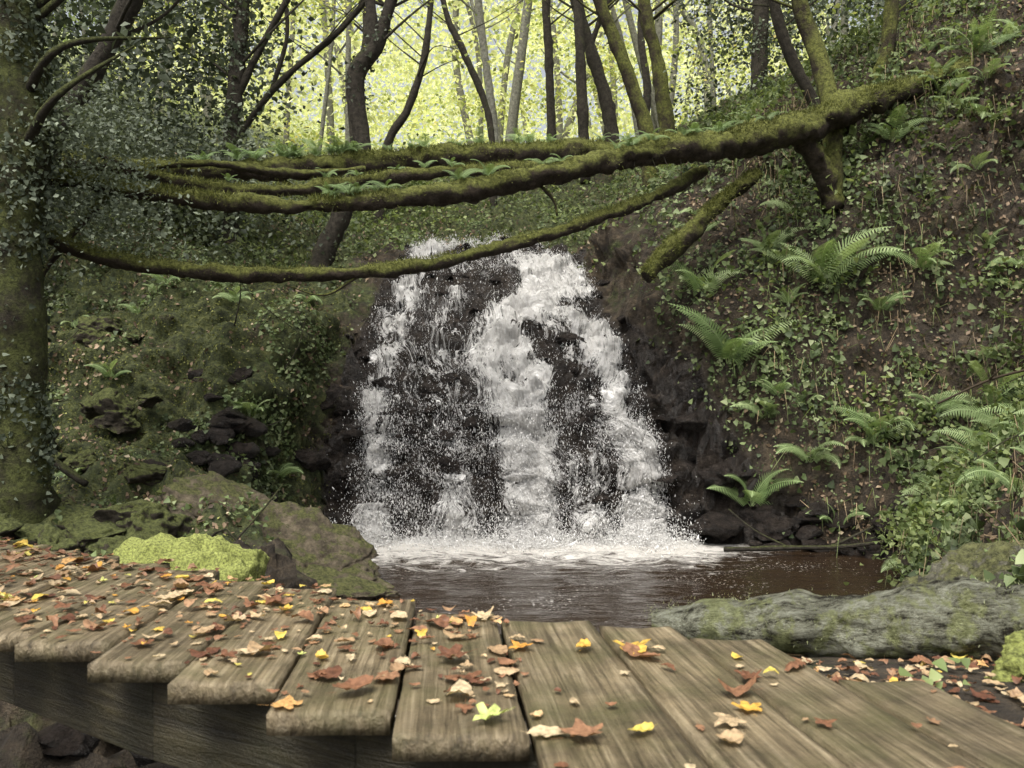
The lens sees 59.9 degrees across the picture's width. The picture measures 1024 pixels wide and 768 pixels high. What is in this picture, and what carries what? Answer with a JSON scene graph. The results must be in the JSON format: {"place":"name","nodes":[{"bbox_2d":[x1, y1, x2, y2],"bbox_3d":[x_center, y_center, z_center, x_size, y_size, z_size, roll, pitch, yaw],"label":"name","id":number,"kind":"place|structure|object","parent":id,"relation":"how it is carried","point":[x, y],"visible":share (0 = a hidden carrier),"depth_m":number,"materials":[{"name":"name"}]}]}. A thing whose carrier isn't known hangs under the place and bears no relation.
{"place":"outdoors","nodes":[
{"label":"outdoors","id":0,"kind":"place"},
{"bbox_2d":[46,0,927,148],"label":"sky","id":1,"kind":"structure","parent":0,"point":[539,85],"materials":[{"name":"white"}]},
{"bbox_2d":[0,0,1023,767],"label":"ground","id":2,"kind":"structure","parent":0,"point":[686,452],"depth_m":12.09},
{"bbox_2d":[48,454,88,486],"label":"dead branch","id":3,"kind":"object","parent":2,"relation":"on","point":[65,469],"visible":0.44,"depth_m":9.39,"materials":[{"name":"brown wood"}]},
{"bbox_2d":[0,315,200,556],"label":"mossy rocks","id":4,"kind":"object","parent":2,"relation":"on","point":[90,529],"visible":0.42,"depth_m":8.52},
{"bbox_2d":[84,360,130,378],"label":"fern","id":5,"kind":"object","parent":2,"relation":"on","point":[109,374],"visible":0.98,"depth_m":11.48,"materials":[{"name":"green plant"}]},
{"bbox_2d":[0,0,257,523],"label":"ivy covered tree","id":6,"kind":"object","parent":2,"relation":"on","point":[28,494],"visible":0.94,"depth_m":8.32,"materials":[{"name":"green plant"}]},
{"bbox_2d":[0,47,215,318],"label":"ivy bush","id":7,"kind":"object","parent":6,"relation":"attached to","point":[85,132],"visible":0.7,"depth_m":9.00,"materials":[{"name":"green plant"}]},
{"bbox_2d":[45,0,314,219],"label":"leaning tree","id":8,"kind":"object","parent":2,"relation":"on","point":[122,11],"visible":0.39,"depth_m":11.90,"materials":[{"name":"brown plant"}]},
{"bbox_2d":[113,532,269,581],"bbox_3d":[-1.831,1.256,4.608,1.147,0.944,0.838,0,0,-18],"label":"mossy boulder","id":9,"kind":"object","parent":2,"relation":"on","point":[220,552],"visible":0.12,"depth_m":4.58,"materials":[{"name":"green plant"}]},
{"bbox_2d":[44,0,344,225],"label":"holly shrub","id":10,"kind":"object","parent":2,"relation":"on","point":[170,18],"visible":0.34,"depth_m":17.07,"materials":[{"name":"green plant"}]},
{"bbox_2d":[42,38,359,310],"bbox_3d":[-6.743,-3.575,15.171,8.129,5.632,7.120,0,0,0],"label":"holly shrub","id":11,"kind":"object","parent":2,"relation":"on","point":[191,148],"visible":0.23,"depth_m":14.58,"materials":[{"name":"green plant"}]},
{"bbox_2d":[133,0,304,248],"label":"ivy covered tree","id":12,"kind":"object","parent":2,"relation":"on","point":[240,23],"visible":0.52,"depth_m":15.90,"materials":[{"name":"brown plant"}]},
{"bbox_2d":[213,286,251,301],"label":"fern","id":13,"kind":"object","parent":2,"relation":"on","point":[233,294],"visible":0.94,"depth_m":12.46,"materials":[{"name":"green plant"}]},
{"bbox_2d":[223,394,267,417],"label":"fern","id":14,"kind":"object","parent":2,"relation":"on","point":[244,404],"visible":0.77,"depth_m":11.29,"materials":[{"name":"green plant"}]},
{"bbox_2d":[152,471,393,587],"bbox_3d":[-2.652,1.730,9.483,3.141,1.608,1.637,0,0,0],"label":"boulder","id":15,"kind":"object","parent":2,"relation":"on","point":[311,535],"visible":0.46,"depth_m":9.27,"materials":[{"name":"grey stone"}]},
{"bbox_2d":[266,463,302,478],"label":"fern","id":16,"kind":"object","parent":2,"relation":"on","point":[286,470],"visible":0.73,"depth_m":11.43,"materials":[{"name":"green plant"}]},
{"bbox_2d":[80,141,547,196],"bbox_3d":[-2.124,-2.473,10.556,5.451,0.684,0.570,0,0,-14],"label":"fallen log","id":17,"kind":"object","parent":2,"relation":"on","point":[403,175],"visible":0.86,"depth_m":10.32,"materials":[{"name":"green plant"}]},
{"bbox_2d":[21,156,628,555],"bbox_3d":[-7.029,-3.306,14.987,19.863,10.831,17.704,0,0,0],"label":"ivy groundcover","id":18,"kind":"object","parent":2,"relation":"on","point":[259,415],"visible":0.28,"depth_m":11.95,"materials":[{"name":"green plant"}]},
{"bbox_2d":[192,0,459,146],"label":"leaning tree","id":19,"kind":"object","parent":2,"relation":"on","point":[277,84],"visible":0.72,"depth_m":16.96,"materials":[{"name":"brown plant"}]},
{"bbox_2d":[289,0,365,142],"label":"slender tree","id":20,"kind":"object","parent":2,"relation":"on","point":[362,29],"visible":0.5,"depth_m":24.92,"materials":[{"name":"brown plant"}]},
{"bbox_2d":[46,189,630,545],"bbox_3d":[-6.954,-3.156,15.048,19.726,10.522,17.820,0,0,0],"label":"moss carpet","id":21,"kind":"object","parent":2,"relation":"on","point":[142,369],"visible":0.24,"depth_m":11.82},
{"bbox_2d":[302,564,400,600],"bbox_3d":[-1.654,2.143,8.889,1.327,0.627,0.760,0,0,-33],"label":"boulder","id":22,"kind":"object","parent":2,"relation":"on","point":[346,585],"visible":0.38,"depth_m":8.80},
{"bbox_2d":[44,163,707,295],"bbox_3d":[-1.170,-1.963,10.293,8.207,1.974,0.499,0,0,-21],"label":"fallen log","id":23,"kind":"object","parent":2,"relation":"on","point":[216,271],"visible":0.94,"depth_m":9.96,"materials":[{"name":"green plant"}]},
{"bbox_2d":[306,0,476,267],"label":"crooked tree","id":24,"kind":"object","parent":2,"relation":"on","point":[379,32],"visible":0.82,"depth_m":14.89,"materials":[{"name":"brown plant"}]},
{"bbox_2d":[249,125,548,245],"bbox_3d":[-2.306,-4.399,20.546,7.576,4.478,7.305,0,0,0],"label":"laurel shrub","id":25,"kind":"object","parent":2,"relation":"on","point":[362,217],"visible":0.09,"depth_m":19.00,"materials":[{"name":"green plant"}]},
{"bbox_2d":[324,0,529,223],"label":"slender tree","id":26,"kind":"object","parent":2,"relation":"on","point":[398,123],"visible":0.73,"depth_m":19.93,"materials":[{"name":"brown plant"}]},
{"bbox_2d":[61,107,818,197],"bbox_3d":[0.291,-3.382,11.996,11.577,2.025,0.613,0,0,-15],"label":"fallen log","id":27,"kind":"object","parent":2,"relation":"on","point":[382,159],"visible":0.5,"depth_m":11.56,"materials":[{"name":"green plant"}]},
{"bbox_2d":[449,0,500,200],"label":"birch tree","id":28,"kind":"object","parent":2,"relation":"on","point":[488,82],"visible":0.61,"depth_m":21.92,"materials":[{"name":"grey plant"}]},
{"bbox_2d":[420,0,541,208],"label":"slender tree","id":29,"kind":"object","parent":2,"relation":"on","point":[471,71],"visible":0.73,"depth_m":19.94,"materials":[{"name":"brown plant"}]},
{"bbox_2d":[37,367,926,767],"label":"shore stones","id":30,"kind":"object","parent":2,"relation":"on","point":[59,739],"visible":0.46,"depth_m":10.85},
{"bbox_2d":[45,0,927,154],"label":"background trees","id":31,"kind":"object","parent":2,"relation":"on","point":[514,34],"visible":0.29,"depth_m":39.28,"materials":[{"name":"green plant"}]},
{"bbox_2d":[56,0,938,283],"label":"undergrowth","id":32,"kind":"object","parent":2,"relation":"on","point":[388,240],"visible":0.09,"depth_m":17.63,"materials":[{"name":"green plant"}]},
{"bbox_2d":[43,54,973,276],"bbox_3d":[1.425,-3.053,11.214,13.450,4.357,0.792,0,0,-20],"label":"fallen log","id":33,"kind":"object","parent":2,"relation":"on","point":[804,132],"visible":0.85,"depth_m":11.01,"materials":[{"name":"green plant"}]},
{"bbox_2d":[185,111,778,195],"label":"ferns","id":34,"kind":"object","parent":33,"relation":"on","point":[338,147],"visible":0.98,"depth_m":11.13,"materials":[{"name":"green plant"}]},
{"bbox_2d":[0,541,1023,767],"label":"wooden footbridge","id":35,"kind":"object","parent":2,"relation":"on","point":[171,708],"visible":0.84,"depth_m":1.82,"materials":[{"name":"brown wood"}]},
{"bbox_2d":[0,537,1023,767],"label":"fallen leaves","id":36,"kind":"object","parent":35,"relation":"on","point":[581,728],"visible":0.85,"depth_m":2.09,"materials":[{"name":"brown plant"}]},
{"bbox_2d":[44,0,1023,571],"bbox_3d":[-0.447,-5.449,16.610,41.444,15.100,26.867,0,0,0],"label":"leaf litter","id":37,"kind":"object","parent":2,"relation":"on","point":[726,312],"visible":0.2,"depth_m":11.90,"materials":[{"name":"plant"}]},
{"bbox_2d":[52,0,1023,573],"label":"bank ferns","id":38,"kind":"object","parent":2,"relation":"on","point":[1002,476],"visible":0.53,"depth_m":11.82,"materials":[{"name":"green plant"}]},
{"bbox_2d":[293,236,800,540],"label":"wet rocks","id":39,"kind":"object","parent":2,"relation":"on","point":[721,526],"visible":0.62,"depth_m":12.05,"materials":[{"name":"black stone"}]},
{"bbox_2d":[509,0,593,184],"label":"slender tree","id":40,"kind":"object","parent":2,"relation":"on","point":[582,112],"visible":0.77,"depth_m":22.89,"materials":[{"name":"brown plant"}]},
{"bbox_2d":[542,0,572,140],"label":"slender tree","id":41,"kind":"object","parent":2,"relation":"on","point":[549,85],"visible":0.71,"depth_m":23.91,"materials":[{"name":"brown plant"}]},
{"bbox_2d":[554,0,618,143],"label":"oak tree","id":42,"kind":"object","parent":2,"relation":"on","point":[606,101],"visible":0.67,"depth_m":23.86,"materials":[{"name":"brown plant"}]},
{"bbox_2d":[577,0,658,189],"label":"mossy tree","id":43,"kind":"object","parent":2,"relation":"on","point":[617,47],"visible":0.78,"depth_m":17.88,"materials":[{"name":"green plant"}]},
{"bbox_2d":[556,0,699,112],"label":"slender tree","id":44,"kind":"object","parent":2,"relation":"on","point":[647,90],"visible":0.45,"depth_m":26.91,"materials":[{"name":"brown plant"}]},
{"bbox_2d":[628,0,705,171],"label":"mossy tree","id":45,"kind":"object","parent":2,"relation":"on","point":[664,108],"visible":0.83,"depth_m":19.87,"materials":[{"name":"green plant"}]},
{"bbox_2d":[638,165,763,282],"bbox_3d":[2.682,-2.299,12.628,2.080,1.806,0.418,0,0,-25],"label":"fallen log","id":46,"kind":"object","parent":2,"relation":"on","point":[671,250],"visible":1,"depth_m":12.46,"materials":[{"name":"green plant"}]},
{"bbox_2d":[666,250,744,292],"bbox_3d":[2.624,-1.541,12.424,1.305,0.559,0.727,0,0,12],"label":"fern","id":47,"kind":"object","parent":2,"relation":"on","point":[691,278],"visible":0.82,"depth_m":12.58,"materials":[{"name":"green plant"}]},
{"bbox_2d":[668,303,798,362],"bbox_3d":[2.985,-0.683,12.017,1.564,0.837,1.096,0,0,32],"label":"fern","id":48,"kind":"object","parent":2,"relation":"on","point":[725,352],"visible":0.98,"depth_m":12.04,"materials":[{"name":"green plant"}]},
{"bbox_2d":[724,0,776,104],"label":"ivy covered tree","id":49,"kind":"object","parent":2,"relation":"on","point":[760,49],"visible":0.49,"depth_m":17.87,"materials":[{"name":"brown plant"}]},
{"bbox_2d":[707,468,801,506],"bbox_3d":[3.204,1.346,11.522,1.324,0.544,0.731,0,0,0],"label":"fern","id":50,"kind":"object","parent":2,"relation":"on","point":[758,499],"visible":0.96,"depth_m":11.58,"materials":[{"name":"green plant"}]},
{"bbox_2d":[730,400,779,417],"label":"fern","id":51,"kind":"object","parent":2,"relation":"on","point":[756,405],"visible":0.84,"depth_m":11.79,"materials":[{"name":"green plant"}]},
{"bbox_2d":[740,219,809,251],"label":"fern","id":52,"kind":"object","parent":2,"relation":"on","point":[773,241],"visible":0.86,"depth_m":12.51,"materials":[{"name":"green plant"}]},
{"bbox_2d":[632,0,928,130],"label":"holly shrub","id":53,"kind":"object","parent":2,"relation":"on","point":[744,28],"visible":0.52,"depth_m":21.44,"materials":[{"name":"green plant"}]},
{"bbox_2d":[740,0,856,108],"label":"leaning tree","id":54,"kind":"object","parent":2,"relation":"on","point":[796,68],"visible":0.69,"depth_m":13.93,"materials":[{"name":"brown plant"}]},
{"bbox_2d":[586,0,1023,586],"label":"ivy groundcover","id":55,"kind":"object","parent":2,"relation":"on","point":[934,438],"visible":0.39,"depth_m":11.95,"materials":[{"name":"green plant"}]},
{"bbox_2d":[771,0,844,205],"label":"mossy tree","id":56,"kind":"object","parent":2,"relation":"on","point":[818,56],"visible":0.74,"depth_m":12.75,"materials":[{"name":"green plant"}]},
{"bbox_2d":[773,440,845,468],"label":"fern","id":57,"kind":"object","parent":2,"relation":"on","point":[803,454],"visible":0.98,"depth_m":11.37,"materials":[{"name":"green plant"}]},
{"bbox_2d":[627,0,1023,376],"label":"bramble shrub","id":58,"kind":"object","parent":2,"relation":"on","point":[879,21],"visible":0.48,"depth_m":12.66,"materials":[{"name":"green plant"}]},
{"bbox_2d":[644,575,1023,661],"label":"boulder","id":59,"kind":"object","parent":2,"relation":"on","point":[975,618],"visible":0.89,"depth_m":2.41,"materials":[{"name":"grey stone"}]},
{"bbox_2d":[767,226,904,284],"bbox_3d":[4.261,-1.701,11.839,1.859,0.774,1.128,0,0,16],"label":"fern","id":60,"kind":"object","parent":2,"relation":"on","point":[830,255],"visible":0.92,"depth_m":11.94,"materials":[{"name":"green plant"}]},
{"bbox_2d":[805,504,869,522],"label":"fern","id":61,"kind":"object","parent":2,"relation":"on","point":[854,513],"visible":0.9,"depth_m":11.11,"materials":[{"name":"green plant"}]},
{"bbox_2d":[773,0,942,82],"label":"mossy tree","id":62,"kind":"object","parent":2,"relation":"on","point":[892,9],"visible":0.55,"depth_m":13.91,"materials":[{"name":"green plant"}]},
{"bbox_2d":[694,0,1023,584],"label":"green grass","id":63,"kind":"structure","parent":2,"relation":"on","point":[879,224],"depth_m":11.68,"materials":[{"name":"green plant"}]},
{"bbox_2d":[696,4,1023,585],"bbox_3d":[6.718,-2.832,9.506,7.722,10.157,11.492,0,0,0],"label":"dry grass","id":64,"kind":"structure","parent":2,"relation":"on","point":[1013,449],"depth_m":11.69,"materials":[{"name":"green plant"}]},
{"bbox_2d":[832,0,905,18],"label":"slender tree","id":65,"kind":"object","parent":2,"relation":"on","point":[902,2],"visible":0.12,"depth_m":15.93,"materials":[{"name":"green plant"}]},
{"bbox_2d":[825,405,918,438],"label":"fern","id":66,"kind":"object","parent":2,"relation":"on","point":[884,424],"visible":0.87,"depth_m":11.26,"materials":[{"name":"green plant"}]},
{"bbox_2d":[860,290,910,311],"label":"fern","id":67,"kind":"object","parent":2,"relation":"on","point":[891,299],"visible":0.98,"depth_m":11.78,"materials":[{"name":"green plant"}]},
{"bbox_2d":[858,104,944,141],"bbox_3d":[5.440,-3.605,12.459,0.852,0.379,0.757,0,0,-22],"label":"fern","id":68,"kind":"object","parent":2,"relation":"on","point":[901,109],"visible":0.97,"depth_m":12.42,"materials":[{"name":"green plant"}]},
{"bbox_2d":[803,238,1023,585],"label":"bramble shrub","id":69,"kind":"object","parent":2,"relation":"on","point":[913,512],"visible":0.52,"depth_m":9.89,"materials":[{"name":"green plant"}]},
{"bbox_2d":[876,243,953,271],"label":"fern","id":70,"kind":"object","parent":2,"relation":"on","point":[923,263],"visible":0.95,"depth_m":11.81,"materials":[{"name":"green plant"}]},
{"bbox_2d":[901,472,960,497],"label":"fern","id":71,"kind":"object","parent":2,"relation":"on","point":[921,477],"visible":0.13,"depth_m":10.67,"materials":[{"name":"green plant"}]},
{"bbox_2d":[901,485,963,515],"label":"fern","id":72,"kind":"object","parent":2,"relation":"on","point":[916,497],"visible":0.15,"depth_m":10.05,"materials":[{"name":"green plant"}]},
{"bbox_2d":[898,657,970,690],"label":"herb plant","id":73,"kind":"object","parent":2,"relation":"on","point":[940,663],"visible":0.72,"depth_m":2.02,"materials":[{"name":"green plant"}]},
{"bbox_2d":[918,74,980,94],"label":"fern","id":74,"kind":"object","parent":2,"relation":"on","point":[952,82],"visible":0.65,"depth_m":12.85,"materials":[{"name":"green plant"}]},
{"bbox_2d":[896,540,1023,587],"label":"boulder","id":75,"kind":"object","parent":2,"relation":"on","point":[967,560],"visible":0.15,"depth_m":5.17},
{"bbox_2d":[929,361,1023,407],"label":"fern","id":76,"kind":"object","parent":2,"relation":"on","point":[992,399],"visible":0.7,"depth_m":10.89,"materials":[{"name":"green plant"}]},
{"bbox_2d":[933,417,1021,452],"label":"fern","id":77,"kind":"object","parent":2,"relation":"on","point":[981,438],"visible":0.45,"depth_m":9.29,"materials":[{"name":"green plant"}]},
{"bbox_2d":[936,6,1023,53],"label":"fern","id":78,"kind":"object","parent":2,"relation":"on","point":[982,30],"visible":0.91,"depth_m":13.06,"materials":[{"name":"green plant"}]},
{"bbox_2d":[940,404,1020,435],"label":"fern","id":79,"kind":"object","parent":2,"relation":"on","point":[981,416],"visible":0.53,"depth_m":9.95,"materials":[{"name":"green plant"}]},
{"bbox_2d":[937,362,1023,403],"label":"dead branch","id":80,"kind":"object","parent":2,"relation":"on","point":[992,377],"visible":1,"depth_m":9.67,"materials":[{"name":"brown wood"}]},
{"bbox_2d":[967,103,1023,127],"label":"fern","id":81,"kind":"object","parent":2,"relation":"on","point":[978,109],"visible":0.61,"depth_m":12.17,"materials":[{"name":"green plant"}]},
{"bbox_2d":[978,402,1019,414],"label":"fern","id":82,"kind":"object","parent":2,"relation":"on","point":[999,413],"visible":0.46,"depth_m":10.39,"materials":[{"name":"green plant"}]},
{"bbox_2d":[984,630,1023,681],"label":"moss cushion","id":83,"kind":"object","parent":2,"relation":"on","point":[1009,662],"visible":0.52,"depth_m":2.08,"materials":[{"name":"plant"}]},
{"bbox_2d":[329,229,706,565],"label":"waterfall","id":84,"kind":"structure","parent":0,"point":[524,443],"depth_m":12.11,"materials":[{"name":"white liquid"}]},
{"bbox_2d":[46,100,1023,551],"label":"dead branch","id":85,"kind":"object","parent":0,"point":[781,546],"depth_m":10.87,"materials":[{"name":"brown wood"}]},
{"bbox_2d":[368,539,901,744],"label":"pool water","id":86,"kind":"structure","parent":0,"point":[618,587],"depth_m":9.66,"materials":[{"name":"black liquid"}]}
]}

